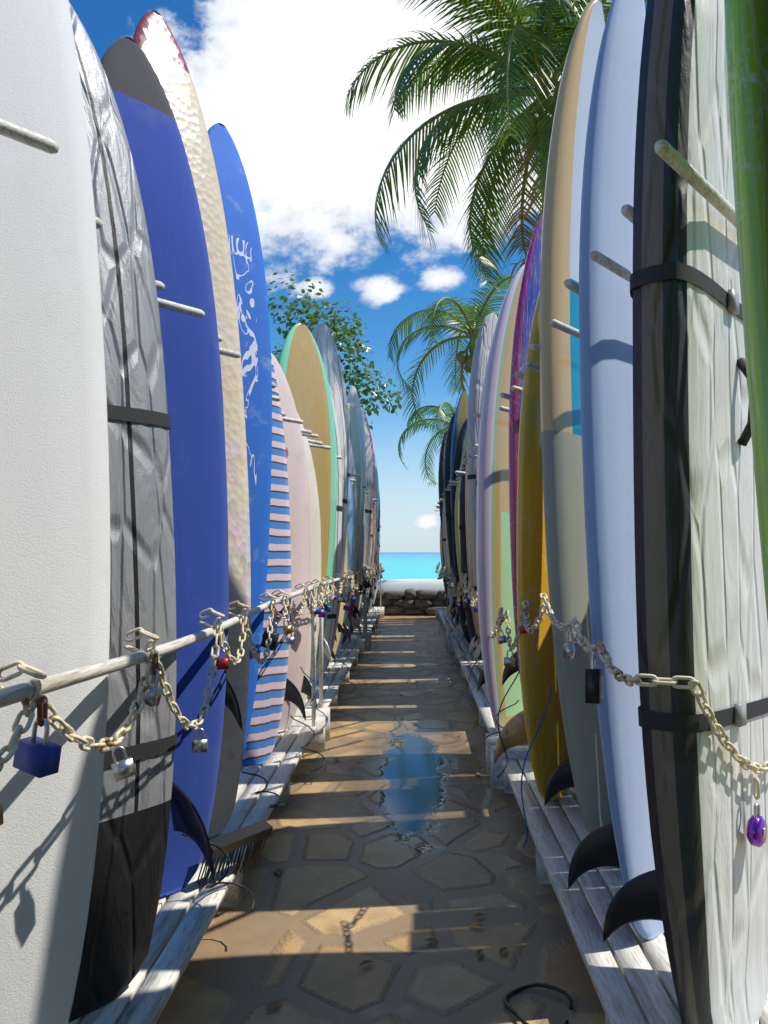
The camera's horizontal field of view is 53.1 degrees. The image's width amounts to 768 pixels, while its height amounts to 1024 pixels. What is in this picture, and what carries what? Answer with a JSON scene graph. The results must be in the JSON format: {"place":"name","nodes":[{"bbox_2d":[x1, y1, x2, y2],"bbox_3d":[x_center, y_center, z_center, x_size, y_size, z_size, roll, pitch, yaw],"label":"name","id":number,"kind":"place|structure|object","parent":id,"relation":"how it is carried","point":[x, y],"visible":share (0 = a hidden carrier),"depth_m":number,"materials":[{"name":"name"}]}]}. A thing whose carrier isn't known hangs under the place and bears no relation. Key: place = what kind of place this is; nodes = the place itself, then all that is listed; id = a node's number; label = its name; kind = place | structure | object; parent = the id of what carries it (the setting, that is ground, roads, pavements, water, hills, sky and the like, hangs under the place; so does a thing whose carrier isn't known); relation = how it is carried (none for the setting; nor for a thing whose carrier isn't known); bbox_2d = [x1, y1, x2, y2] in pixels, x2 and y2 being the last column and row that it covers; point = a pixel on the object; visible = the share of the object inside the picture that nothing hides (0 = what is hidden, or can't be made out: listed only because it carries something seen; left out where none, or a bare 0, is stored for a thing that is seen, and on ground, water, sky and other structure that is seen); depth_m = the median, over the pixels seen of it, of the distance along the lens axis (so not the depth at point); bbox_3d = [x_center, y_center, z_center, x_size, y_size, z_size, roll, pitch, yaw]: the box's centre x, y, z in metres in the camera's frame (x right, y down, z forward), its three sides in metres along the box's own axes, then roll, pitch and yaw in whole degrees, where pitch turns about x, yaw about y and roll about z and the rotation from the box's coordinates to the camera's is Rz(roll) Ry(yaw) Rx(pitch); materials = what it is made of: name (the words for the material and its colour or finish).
{"place":"outdoors","nodes":[
{"label":"outdoors","id":0,"kind":"place"},
{"bbox_2d":[69,0,646,551],"label":"sky","id":1,"kind":"structure","parent":0,"point":[277,74],"materials":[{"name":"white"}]},
{"bbox_2d":[156,615,604,1023],"bbox_3d":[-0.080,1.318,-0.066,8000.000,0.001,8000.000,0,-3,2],"label":"ground","id":2,"kind":"structure","parent":0,"point":[394,840],"depth_m":2.99,"materials":[{"name":"stone"}]},
{"bbox_2d":[182,592,572,1023],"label":"leaves","id":3,"kind":"object","parent":2,"relation":"on","point":[231,842],"visible":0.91,"depth_m":2.75,"materials":[{"name":"leaf"},{"name":"rubber"}]},
{"bbox_2d":[0,119,767,1023],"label":"surfboard rack","id":4,"kind":"object","parent":2,"relation":"on","point":[630,971],"visible":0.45,"depth_m":2.55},
{"bbox_2d":[0,0,110,1023],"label":"surfboard","id":5,"kind":"object","parent":4,"relation":"on","point":[55,561],"visible":0.93,"depth_m":1.67,"materials":[{"name":"white plastic"}]},
{"bbox_2d":[68,0,175,1022],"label":"surfboard","id":6,"kind":"object","parent":4,"relation":"on","point":[132,837],"visible":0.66,"depth_m":2.12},
{"bbox_2d":[101,37,228,897],"bbox_3d":[-0.829,-0.253,2.722,0.151,3.090,0.600,-8,-7,42],"label":"surfboard","id":7,"kind":"object","parent":4,"relation":"on","point":[190,343],"visible":0.49,"depth_m":2.78,"materials":[{"name":"blue plastic"}]},
{"bbox_2d":[133,10,250,837],"bbox_3d":[-0.854,-0.470,3.255,0.151,3.588,0.600,-9,-7,42],"label":"surfboard","id":8,"kind":"object","parent":4,"relation":"on","point":[154,38],"visible":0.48,"depth_m":3.37,"materials":[{"name":"plastic"}]},
{"bbox_2d":[207,123,271,766],"bbox_3d":[-0.766,-0.277,3.536,0.147,3.190,0.580,-3,-6,42],"label":"surfboard","id":9,"kind":"object","parent":4,"relation":"on","point":[247,262],"visible":0.37,"depth_m":3.64,"materials":[{"name":"blue plastic"}]},
{"bbox_2d":[242,356,290,766],"bbox_3d":[-0.776,-0.075,4.314,0.147,2.891,0.580,-10,-10,42],"label":"surfboard","id":10,"kind":"object","parent":4,"relation":"on","point":[267,705],"visible":0.3,"depth_m":4.30,"materials":[{"name":"blue plastic"}]},
{"bbox_2d":[271,353,310,731],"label":"surfboard","id":11,"kind":"object","parent":4,"relation":"on","point":[299,506],"visible":0.4,"depth_m":5.08,"materials":[{"name":"plastic"}]},
{"bbox_2d":[278,323,336,664],"bbox_3d":[-0.694,-0.073,6.206,0.164,3.030,0.800,-4,-9,42],"label":"surfboard","id":12,"kind":"object","parent":4,"relation":"on","point":[300,362],"visible":0.43,"depth_m":6.33,"materials":[{"name":"beige plastic"}]},
{"bbox_2d":[295,412,320,713],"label":"surfboard","id":13,"kind":"object","parent":4,"relation":"on","point":[315,525],"visible":0.19,"depth_m":5.61,"materials":[{"name":"white plastic"}]},
{"bbox_2d":[316,392,341,681],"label":"surfboard","id":14,"kind":"object","parent":4,"relation":"on","point":[329,631],"visible":0.14,"depth_m":6.88,"materials":[{"name":"white plastic"}]},
{"bbox_2d":[312,324,348,603],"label":"surfboard","id":15,"kind":"object","parent":4,"relation":"on","point":[324,339],"visible":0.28,"depth_m":7.64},
{"bbox_2d":[320,353,346,669],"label":"surfboard","id":16,"kind":"object","parent":4,"relation":"on","point":[335,392],"visible":0.2,"depth_m":7.37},
{"bbox_2d":[329,532,346,663],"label":"surfboard","id":17,"kind":"object","parent":4,"relation":"on","point":[340,620],"visible":0.06,"depth_m":7.86,"materials":[{"name":"beige plastic"}]},
{"bbox_2d":[335,476,353,654],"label":"surfboard","id":18,"kind":"object","parent":4,"relation":"on","point":[350,530],"visible":0.17,"depth_m":8.56,"materials":[{"name":"blue plastic"}]},
{"bbox_2d":[341,549,358,643],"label":"surfboard","id":19,"kind":"object","parent":4,"relation":"on","point":[350,613],"visible":0.08,"depth_m":9.53,"materials":[{"name":"grey plastic"}]},
{"bbox_2d":[349,438,356,567],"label":"surfboard","id":20,"kind":"object","parent":4,"relation":"on","point":[352,469],"visible":0.08,"depth_m":8.98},
{"bbox_2d":[347,403,362,612],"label":"surfboard","id":21,"kind":"object","parent":4,"relation":"on","point":[354,434],"visible":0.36,"depth_m":9.31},
{"bbox_2d":[347,386,365,593],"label":"surfboard","id":22,"kind":"object","parent":4,"relation":"on","point":[353,400],"visible":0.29,"depth_m":9.98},
{"bbox_2d":[350,521,363,633],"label":"surfboard","id":23,"kind":"object","parent":4,"relation":"on","point":[356,602],"visible":0.09,"depth_m":10.33,"materials":[{"name":"grey plastic"}]},
{"bbox_2d":[353,506,364,629],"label":"surfboard","id":24,"kind":"object","parent":4,"relation":"on","point":[363,559],"visible":0.03,"depth_m":10.82,"materials":[{"name":"grey plastic"}]},
{"bbox_2d":[354,514,371,628],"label":"surfboard","id":25,"kind":"object","parent":4,"relation":"on","point":[360,608],"visible":0.11,"depth_m":11.41,"materials":[{"name":"grey plastic"}]},
{"bbox_2d":[357,419,372,614],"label":"surfboard","id":26,"kind":"object","parent":4,"relation":"on","point":[369,484],"visible":0.16,"depth_m":11.22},
{"bbox_2d":[360,517,371,622],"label":"surfboard","id":27,"kind":"object","parent":4,"relation":"on","point":[369,562],"visible":0.04,"depth_m":11.79,"materials":[{"name":"grey plastic"}]},
{"bbox_2d":[361,407,375,589],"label":"surfboard","id":28,"kind":"object","parent":4,"relation":"on","point":[373,463],"visible":0.11,"depth_m":13.04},
{"bbox_2d":[367,513,375,596],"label":"surfboard","id":29,"kind":"object","parent":4,"relation":"on","point":[373,551],"visible":0.03,"depth_m":13.39,"materials":[{"name":"plastic"}]},
{"bbox_2d":[367,494,379,609],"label":"surfboard","id":30,"kind":"object","parent":4,"relation":"on","point":[375,562],"visible":0.13,"depth_m":13.97,"materials":[{"name":"grey plastic"}]},
{"bbox_2d":[368,533,379,610],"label":"surfboard","id":31,"kind":"object","parent":4,"relation":"on","point":[375,585],"visible":0.08,"depth_m":14.60,"materials":[{"name":"grey plastic"}]},
{"bbox_2d":[371,523,380,607],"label":"surfboard","id":32,"kind":"object","parent":4,"relation":"on","point":[377,580],"visible":0.04,"depth_m":15.22,"materials":[{"name":"grey plastic"}]},
{"bbox_2d":[374,453,378,558],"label":"surfboard","id":33,"kind":"object","parent":4,"relation":"on","point":[377,494],"visible":0.12,"depth_m":13.74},
{"bbox_2d":[0,562,767,846],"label":"chains and padlocks","id":34,"kind":"object","parent":4,"relation":"attached to","point":[36,756],"visible":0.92,"depth_m":1.89,"materials":[{"name":"silver metal"}]},
{"bbox_2d":[438,429,447,551],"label":"surfboard","id":35,"kind":"object","parent":4,"relation":"on","point":[441,473],"visible":0.16,"depth_m":12.87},
{"bbox_2d":[440,524,446,597],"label":"surfboard","id":36,"kind":"object","parent":4,"relation":"on","point":[441,552],"visible":0.09,"depth_m":15.18,"materials":[{"name":"plastic"}]},
{"bbox_2d":[442,543,453,617],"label":"surfboard","id":37,"kind":"object","parent":4,"relation":"on","point":[445,582],"visible":0.08,"depth_m":13.34,"materials":[{"name":"plastic"}]},
{"bbox_2d":[442,497,456,619],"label":"surfboard","id":38,"kind":"object","parent":4,"relation":"on","point":[449,590],"visible":0.09,"depth_m":12.42,"materials":[{"name":"plastic"}]},
{"bbox_2d":[445,516,455,608],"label":"surfboard","id":39,"kind":"object","parent":4,"relation":"on","point":[447,547],"visible":0.06,"depth_m":11.81,"materials":[{"name":"black plastic"}]},
{"bbox_2d":[444,412,462,629],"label":"surfboard","id":40,"kind":"object","parent":4,"relation":"on","point":[447,460],"visible":0.16,"depth_m":10.57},
{"bbox_2d":[450,391,467,493],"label":"surfboard","id":41,"kind":"object","parent":4,"relation":"on","point":[461,413],"visible":0.2,"depth_m":10.10,"materials":[{"name":"black plastic"}]},
{"bbox_2d":[455,465,463,604],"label":"surfboard","id":42,"kind":"object","parent":4,"relation":"on","point":[457,534],"visible":0.07,"depth_m":9.29,"materials":[{"name":"plastic"}]},
{"bbox_2d":[451,419,470,643],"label":"surfboard","id":43,"kind":"object","parent":4,"relation":"on","point":[458,453],"visible":0.26,"depth_m":9.62,"materials":[{"name":"black plastic"}]},
{"bbox_2d":[459,432,466,499],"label":"surfboard","id":44,"kind":"object","parent":4,"relation":"on","point":[464,449],"visible":0.04,"depth_m":8.78,"materials":[{"name":"plastic"}]},
{"bbox_2d":[459,449,481,658],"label":"surfboard","id":45,"kind":"object","parent":4,"relation":"on","point":[464,570],"visible":0.17,"depth_m":8.20,"materials":[{"name":"black plastic"}]},
{"bbox_2d":[467,467,479,642],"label":"surfboard","id":46,"kind":"object","parent":4,"relation":"attached to","point":[470,565],"visible":0.05,"depth_m":7.14,"materials":[{"name":"plastic"}]},
{"bbox_2d":[465,454,481,657],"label":"surfboard","id":47,"kind":"object","parent":4,"relation":"on","point":[467,547],"visible":0.04,"depth_m":7.59,"materials":[{"name":"beige plastic"}]},
{"bbox_2d":[476,372,485,494],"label":"surfboard","id":48,"kind":"object","parent":4,"relation":"on","point":[478,432],"visible":0.02,"depth_m":6.39,"materials":[{"name":"grey plastic"}]},
{"bbox_2d":[467,313,497,624],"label":"surfboard","id":49,"kind":"object","parent":4,"relation":"on","point":[482,350],"visible":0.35,"depth_m":6.99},
{"bbox_2d":[476,264,524,733],"bbox_3d":[0.868,-0.104,4.941,0.171,3.040,0.820,-3,-7,42],"label":"surfboard","id":50,"kind":"object","parent":4,"relation":"on","point":[494,573],"visible":0.34,"depth_m":4.71,"materials":[{"name":"white plastic"}]},
{"bbox_2d":[509,213,542,681],"bbox_3d":[0.886,-0.174,4.271,0.127,3.092,0.624,-3,-4,41],"label":"surfboard","id":51,"kind":"object","parent":4,"relation":"on","point":[529,292],"visible":0.23,"depth_m":4.14,"materials":[{"name":"purple plastic"}]},
{"bbox_2d":[516,291,568,800],"bbox_3d":[0.847,-0.017,3.749,0.144,2.741,0.600,-3,-7,42],"label":"surfboard","id":52,"kind":"object","parent":4,"relation":"attached to","point":[548,752],"visible":0.3,"depth_m":3.58,"materials":[{"name":"yellow plastic"}]},
{"bbox_2d":[539,0,611,832],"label":"surfboard","id":53,"kind":"object","parent":4,"relation":"on","point":[562,463],"visible":0.49,"depth_m":3.13,"materials":[{"name":"fiberglass"},{"name":"paint"}]},
{"bbox_2d":[579,0,663,940],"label":"surfboard","id":54,"kind":"object","parent":4,"relation":"on","point":[606,337],"visible":0.53,"depth_m":2.38,"materials":[{"name":"white plastic"}]},
{"bbox_2d":[633,0,767,1023],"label":"surfboard","id":55,"kind":"object","parent":4,"relation":"on","point":[701,613],"visible":0.83,"depth_m":1.80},
{"bbox_2d":[104,262,767,767],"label":"straps","id":56,"kind":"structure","parent":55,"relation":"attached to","point":[738,714],"depth_m":1.90,"materials":[{"name":"grey fabric"}]},
{"bbox_2d":[724,0,767,621],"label":"surfboard","id":57,"kind":"object","parent":4,"relation":"on","point":[746,30],"visible":1,"depth_m":1.18,"materials":[{"name":"green plastic"}]},
{"bbox_2d":[374,588,447,615],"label":"stone wall","id":58,"kind":"structure","parent":2,"relation":"on","point":[410,601],"depth_m":16.04,"materials":[{"name":"brown"}]},
{"bbox_2d":[385,273,514,434],"bbox_3d":[1.689,-1.039,14.141,3.378,6.201,3.629,0,-3,2],"label":"palm tree","id":59,"kind":"object","parent":2,"relation":"on","point":[473,324],"visible":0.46,"depth_m":14.20,"materials":[{"name":"green plant"}]},
{"bbox_2d":[343,0,646,292],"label":"coconut palm tree","id":60,"kind":"object","parent":2,"relation":"on","point":[534,71],"visible":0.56,"depth_m":10.12,"materials":[{"name":"green plant"}]},
{"bbox_2d":[379,552,442,579],"bbox_3d":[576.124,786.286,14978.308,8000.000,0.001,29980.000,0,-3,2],"label":"ocean water","id":61,"kind":"structure","parent":0,"point":[409,565],"depth_m":76.50,"materials":[{"name":"teal liquid"}]},
{"bbox_2d":[171,591,661,941],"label":"surfboard fins","id":62,"kind":"object","parent":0,"point":[635,899],"visible":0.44,"depth_m":2.52,"materials":[{"name":"black plastic"}]},
{"label":"beach sand","id":63,"kind":"object","parent":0,"visible":0},
{"bbox_2d":[267,270,401,429],"bbox_3d":[-2.255,-1.277,16.917,4.307,7.034,6.256,1,-3,-18],"label":"tree","id":64,"kind":"object","parent":63,"relation":"on","point":[337,334],"visible":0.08,"depth_m":15.49,"materials":[{"name":"green plant"}]},
{"bbox_2d":[377,579,444,590],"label":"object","id":65,"kind":"object","parent":63,"relation":"on","point":[405,584],"visible":0.17,"depth_m":17.65,"materials":[{"name":"paint"}]},
{"bbox_2d":[398,401,456,486],"bbox_3d":[1.895,-0.295,19.297,2.831,5.254,2.986,2,-4,-31],"label":"palm tree","id":66,"kind":"object","parent":63,"relation":"on","point":[439,410],"visible":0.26,"depth_m":19.61,"materials":[{"name":"green plant"}]}
]}

